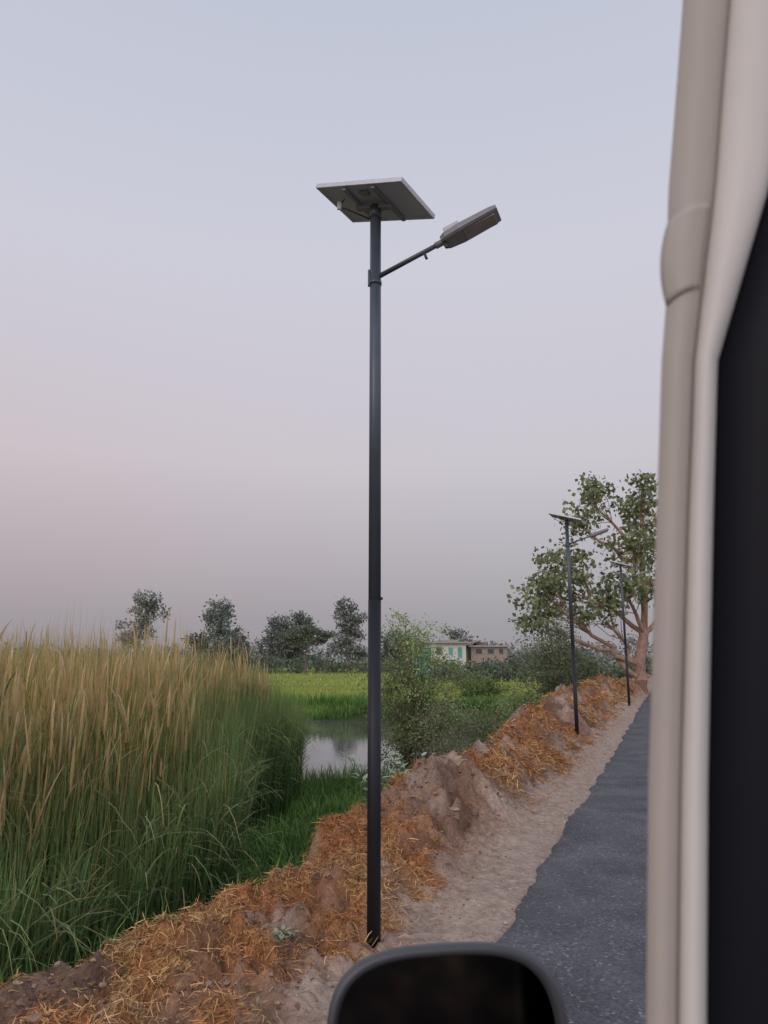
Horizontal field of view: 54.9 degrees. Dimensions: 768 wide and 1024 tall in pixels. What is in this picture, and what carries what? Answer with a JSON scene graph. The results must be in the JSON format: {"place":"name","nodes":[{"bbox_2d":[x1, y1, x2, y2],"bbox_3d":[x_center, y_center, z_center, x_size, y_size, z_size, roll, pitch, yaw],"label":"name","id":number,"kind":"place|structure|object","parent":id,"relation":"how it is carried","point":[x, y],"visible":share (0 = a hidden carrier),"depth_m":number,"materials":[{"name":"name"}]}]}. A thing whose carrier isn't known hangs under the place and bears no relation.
{"place":"outdoors","nodes":[
{"label":"outdoors","id":0,"kind":"place"},
{"bbox_2d":[0,663,651,1023],"bbox_3d":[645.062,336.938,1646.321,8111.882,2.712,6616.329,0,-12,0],"label":"ground","id":1,"kind":"structure","parent":0,"point":[466,792],"depth_m":6.06,"materials":[{"name":"brown soil"}]},
{"bbox_2d":[115,589,170,652],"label":"eucalyptus tree","id":2,"kind":"object","parent":1,"relation":"on","point":[151,604],"visible":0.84,"depth_m":157.93,"materials":[{"name":"green plant"}]},
{"bbox_2d":[0,602,328,988],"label":"reed bed","id":3,"kind":"object","parent":1,"relation":"on","point":[128,784],"visible":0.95,"depth_m":7.52,"materials":[{"name":"green plant"}]},
{"bbox_2d":[181,629,214,671],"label":"neem tree","id":4,"kind":"object","parent":1,"relation":"on","point":[198,642],"visible":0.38,"depth_m":168.26,"materials":[{"name":"green plant"}]},
{"bbox_2d":[198,594,248,660],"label":"eucalyptus tree","id":5,"kind":"object","parent":1,"relation":"on","point":[219,621],"visible":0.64,"depth_m":161.73,"materials":[{"name":"green plant"}]},
{"bbox_2d":[214,628,255,672],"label":"neem tree","id":6,"kind":"object","parent":1,"relation":"on","point":[226,640],"visible":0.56,"depth_m":147.04,"materials":[{"name":"green plant"}]},
{"bbox_2d":[0,688,541,987],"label":"marsh grass","id":7,"kind":"structure","parent":1,"relation":"on","point":[309,794],"depth_m":13.88,"materials":[{"name":"green plant"}]},
{"bbox_2d":[253,612,299,668],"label":"neem tree","id":8,"kind":"object","parent":1,"relation":"on","point":[274,623],"visible":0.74,"depth_m":165.35,"materials":[{"name":"green plant"}]},
{"bbox_2d":[269,924,300,943],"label":"calotropis plant","id":9,"kind":"object","parent":1,"relation":"on","point":[279,936],"visible":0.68,"depth_m":5.04,"materials":[{"name":"green plant"}]},
{"bbox_2d":[0,684,582,996],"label":"berm weeds","id":10,"kind":"object","parent":1,"relation":"on","point":[238,878],"visible":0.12,"depth_m":5.08,"materials":[{"name":"green plant"}]},
{"bbox_2d":[274,610,318,670],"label":"neem tree","id":11,"kind":"object","parent":1,"relation":"on","point":[302,620],"visible":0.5,"depth_m":168.67,"materials":[{"name":"green plant"}]},
{"bbox_2d":[276,623,339,673],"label":"acacia tree","id":12,"kind":"object","parent":1,"relation":"on","point":[308,638],"visible":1,"depth_m":137.60,"materials":[{"name":"green plant"}]},
{"bbox_2d":[0,685,622,1023],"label":"dirt clods","id":13,"kind":"object","parent":1,"relation":"on","point":[35,1018],"visible":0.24,"depth_m":4.65,"materials":[{"name":"brown soil"}]},
{"bbox_2d":[0,672,638,1023],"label":"straw heap","id":14,"kind":"object","parent":1,"relation":"on","point":[185,913],"visible":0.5,"depth_m":5.28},
{"bbox_2d":[2,630,652,671],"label":"distant trees","id":15,"kind":"object","parent":1,"relation":"on","point":[631,640],"visible":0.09,"depth_m":191.49,"materials":[{"name":"green plant"}]},
{"bbox_2d":[26,648,651,681],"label":"scrub hedge","id":16,"kind":"object","parent":1,"relation":"on","point":[618,671],"visible":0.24,"depth_m":92.23,"materials":[{"name":"green plant"}]},
{"bbox_2d":[325,596,367,672],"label":"eucalyptus tree","id":17,"kind":"object","parent":1,"relation":"on","point":[349,647],"visible":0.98,"depth_m":162.08,"materials":[{"name":"green plant"}]},
{"bbox_2d":[339,751,403,801],"bbox_3d":[-0.094,4.952,13.307,1.431,1.256,0.762,2,-12,-12],"label":"calotropis plant","id":18,"kind":"object","parent":1,"relation":"on","point":[354,760],"visible":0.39,"depth_m":13.28,"materials":[{"name":"green plant"}]},
{"bbox_2d":[365,751,426,784],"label":"calotropis plant","id":19,"kind":"object","parent":1,"relation":"on","point":[398,758],"visible":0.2,"depth_m":13.19,"materials":[{"name":"green plant"}]},
{"bbox_2d":[367,624,427,671],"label":"neem tree","id":20,"kind":"object","parent":1,"relation":"on","point":[386,651],"visible":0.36,"depth_m":166.18,"materials":[{"name":"green plant"}]},
{"bbox_2d":[316,177,500,948],"bbox_3d":[0.193,0.294,5.350,1.427,6.157,0.560,-7,-13,30],"label":"solar street lamp","id":21,"kind":"object","parent":1,"relation":"on","point":[374,202],"visible":0.98,"depth_m":5.66,"materials":[{"name":"metal"}]},
{"bbox_2d":[351,608,481,770],"bbox_3d":[0.767,4.652,18.162,3.192,4.567,2.791,-7,-13,31],"label":"mesquite bush","id":22,"kind":"object","parent":1,"relation":"on","point":[403,676],"visible":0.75,"depth_m":17.91,"materials":[{"name":"green plant"}]},
{"bbox_2d":[412,648,430,676],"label":"teal annex","id":23,"kind":"object","parent":1,"relation":"on","point":[426,649],"visible":0.21,"depth_m":110.15,"materials":[{"name":"paint"}]},
{"bbox_2d":[381,681,499,784],"bbox_3d":[1.350,4.992,16.098,3.180,2.572,3.626,0,-12,0],"label":"mesquite bush","id":24,"kind":"object","parent":1,"relation":"on","point":[458,733],"visible":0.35,"depth_m":15.77,"materials":[{"name":"green plant"}]},
{"bbox_2d":[426,643,465,674],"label":"house","id":25,"kind":"structure","parent":1,"relation":"on","point":[454,646],"depth_m":110.63,"materials":[{"name":"white paint"}]},
{"bbox_2d":[422,642,470,643],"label":"roof","id":26,"kind":"structure","parent":25,"relation":"on","point":[450,642],"depth_m":110.36,"materials":[{"name":"grey concrete"}]},
{"bbox_2d":[437,640,458,641],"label":"parapet","id":27,"kind":"structure","parent":25,"relation":"attached to","point":[448,641],"depth_m":111.44,"materials":[{"name":"grey concrete"}]},
{"bbox_2d":[413,698,486,728],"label":"mesquite bush","id":28,"kind":"object","parent":1,"relation":"on","point":[454,719],"visible":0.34,"depth_m":32.34,"materials":[{"name":"green plant"}]},
{"bbox_2d":[445,627,474,644],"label":"neem tree","id":29,"kind":"object","parent":1,"relation":"on","point":[455,635],"visible":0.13,"depth_m":177.26,"materials":[{"name":"green plant"}]},
{"bbox_2d":[447,666,518,698],"bbox_3d":[5.921,10.588,45.089,4.420,2.378,3.932,8,-14,-36],"label":"mesquite bush","id":30,"kind":"object","parent":1,"relation":"on","point":[477,688],"visible":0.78,"depth_m":44.55,"materials":[{"name":"green plant"}]},
{"bbox_2d":[445,693,534,745],"bbox_3d":[3.341,6.248,20.539,2.677,2.372,2.985,10,-15,-42],"label":"mesquite bush","id":31,"kind":"object","parent":1,"relation":"on","point":[495,727],"visible":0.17,"depth_m":20.53,"materials":[{"name":"green plant"}]},
{"bbox_2d":[460,682,543,728],"bbox_3d":[4.749,7.590,27.534,3.819,2.440,2.829,4,-12,-17],"label":"mesquite bush","id":32,"kind":"object","parent":1,"relation":"on","point":[506,704],"visible":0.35,"depth_m":27.62,"materials":[{"name":"green plant"}]},
{"bbox_2d":[496,603,605,706],"bbox_3d":[7.915,7.529,35.267,4.656,6.533,4.494,7,-13,-31],"label":"mesquite bush","id":33,"kind":"object","parent":1,"relation":"on","point":[552,676],"visible":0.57,"depth_m":34.98,"materials":[{"name":"green plant"}]},
{"bbox_2d":[525,632,613,694],"bbox_3d":[10.534,8.961,43.029,4.908,5.150,6.008,0,-12,0],"label":"mesquite bush","id":34,"kind":"object","parent":1,"relation":"on","point":[591,666],"visible":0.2,"depth_m":42.74,"materials":[{"name":"green plant"}]},
{"bbox_2d":[548,512,608,735],"bbox_3d":[4.967,3.011,18.303,1.427,6.157,0.560,-5,-13,23],"label":"solar street lamp","id":35,"kind":"object","parent":1,"relation":"on","point":[571,519],"visible":0.98,"depth_m":18.60,"materials":[{"name":"metal"}]},
{"bbox_2d":[506,469,657,694],"bbox_3d":[12.443,3.602,39.751,11.895,12.446,6.468,0,-12,0],"label":"peepal tree","id":36,"kind":"object","parent":1,"relation":"on","point":[550,584],"visible":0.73,"depth_m":39.20,"materials":[{"name":"green plant"}]},
{"bbox_2d":[569,662,603,683],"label":"mesquite bush","id":37,"kind":"object","parent":1,"relation":"on","point":[590,671],"visible":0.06,"depth_m":44.58,"materials":[{"name":"green plant"}]},
{"bbox_2d":[609,560,646,705],"bbox_3d":[9.931,4.974,29.506,1.427,6.157,0.560,-5,-13,25],"label":"solar street lamp","id":38,"kind":"object","parent":1,"relation":"on","point":[623,616],"visible":0.99,"depth_m":29.77,"materials":[{"name":"metal"}]},
{"bbox_2d":[0,0,682,662],"label":"sky","id":39,"kind":"structure","parent":0,"point":[185,313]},
{"bbox_2d":[227,670,545,711],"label":"rice field","id":40,"kind":"structure","parent":0,"point":[336,684],"depth_m":69.46,"materials":[{"name":"green plant"}]},
{"bbox_2d":[301,720,473,779],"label":"pond water","id":41,"kind":"structure","parent":0,"point":[346,738],"depth_m":26.68,"materials":[{"name":"grey liquid"}]},
{"bbox_2d":[327,941,567,1023],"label":"side mirror","id":42,"kind":"object","parent":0,"point":[473,982],"visible":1,"depth_m":0.82,"materials":[{"name":"black glass"}]},
{"bbox_2d":[456,706,638,941],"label":"roadside gravel","id":43,"kind":"structure","parent":0,"point":[473,921],"depth_m":6.93,"materials":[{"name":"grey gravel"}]},
{"bbox_2d":[496,692,650,1023],"bbox_3d":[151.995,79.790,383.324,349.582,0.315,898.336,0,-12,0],"label":"road","id":44,"kind":"structure","parent":0,"point":[578,928],"depth_m":5.92,"materials":[{"name":"grey asphalt"}]},
{"bbox_2d":[646,0,728,1023],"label":"pillar trim","id":45,"kind":"structure","parent":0,"point":[698,101],"depth_m":0.47,"materials":[{"name":"beige plastic"}]},
{"bbox_2d":[660,203,710,305],"bbox_3d":[0.203,-0.174,0.495,0.035,0.068,0.010,-4,-12,21],"label":"trim joint cover","id":46,"kind":"object","parent":45,"relation":"attached to","point":[683,251],"depth_m":0.49,"materials":[{"name":"beige plastic"}]},
{"bbox_2d":[677,0,767,1023],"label":"pillar trim","id":47,"kind":"structure","parent":45,"relation":"attached to","point":[740,186],"depth_m":0.48,"materials":[{"name":"beige plastic"}]},
{"bbox_2d":[707,191,767,1023],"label":"rubber seal","id":48,"kind":"object","parent":47,"relation":"attached to","point":[737,931],"visible":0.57,"depth_m":0.45,"materials":[{"name":"black rubber"}]},
{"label":"frame","id":49,"kind":"object","parent":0,"visible":0},
{"bbox_2d":[458,647,461,656],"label":"door","id":50,"kind":"structure","parent":49,"relation":"attached to","point":[460,653],"depth_m":110.59,"materials":[{"name":"teal paint"}]},
{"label":"plinth","id":51,"kind":"object","parent":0,"visible":0},
{"bbox_2d":[466,647,507,675],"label":"walls","id":52,"kind":"structure","parent":51,"relation":"on","point":[471,655],"depth_m":112.47,"materials":[{"name":"paint"}]},
{"bbox_2d":[466,645,510,647],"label":"roof","id":53,"kind":"structure","parent":52,"relation":"on","point":[488,646],"depth_m":112.31,"materials":[{"name":"grey concrete"}]},
{"bbox_2d":[473,642,485,644],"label":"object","id":54,"kind":"structure","parent":53,"relation":"on","point":[480,643],"depth_m":114.01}
]}

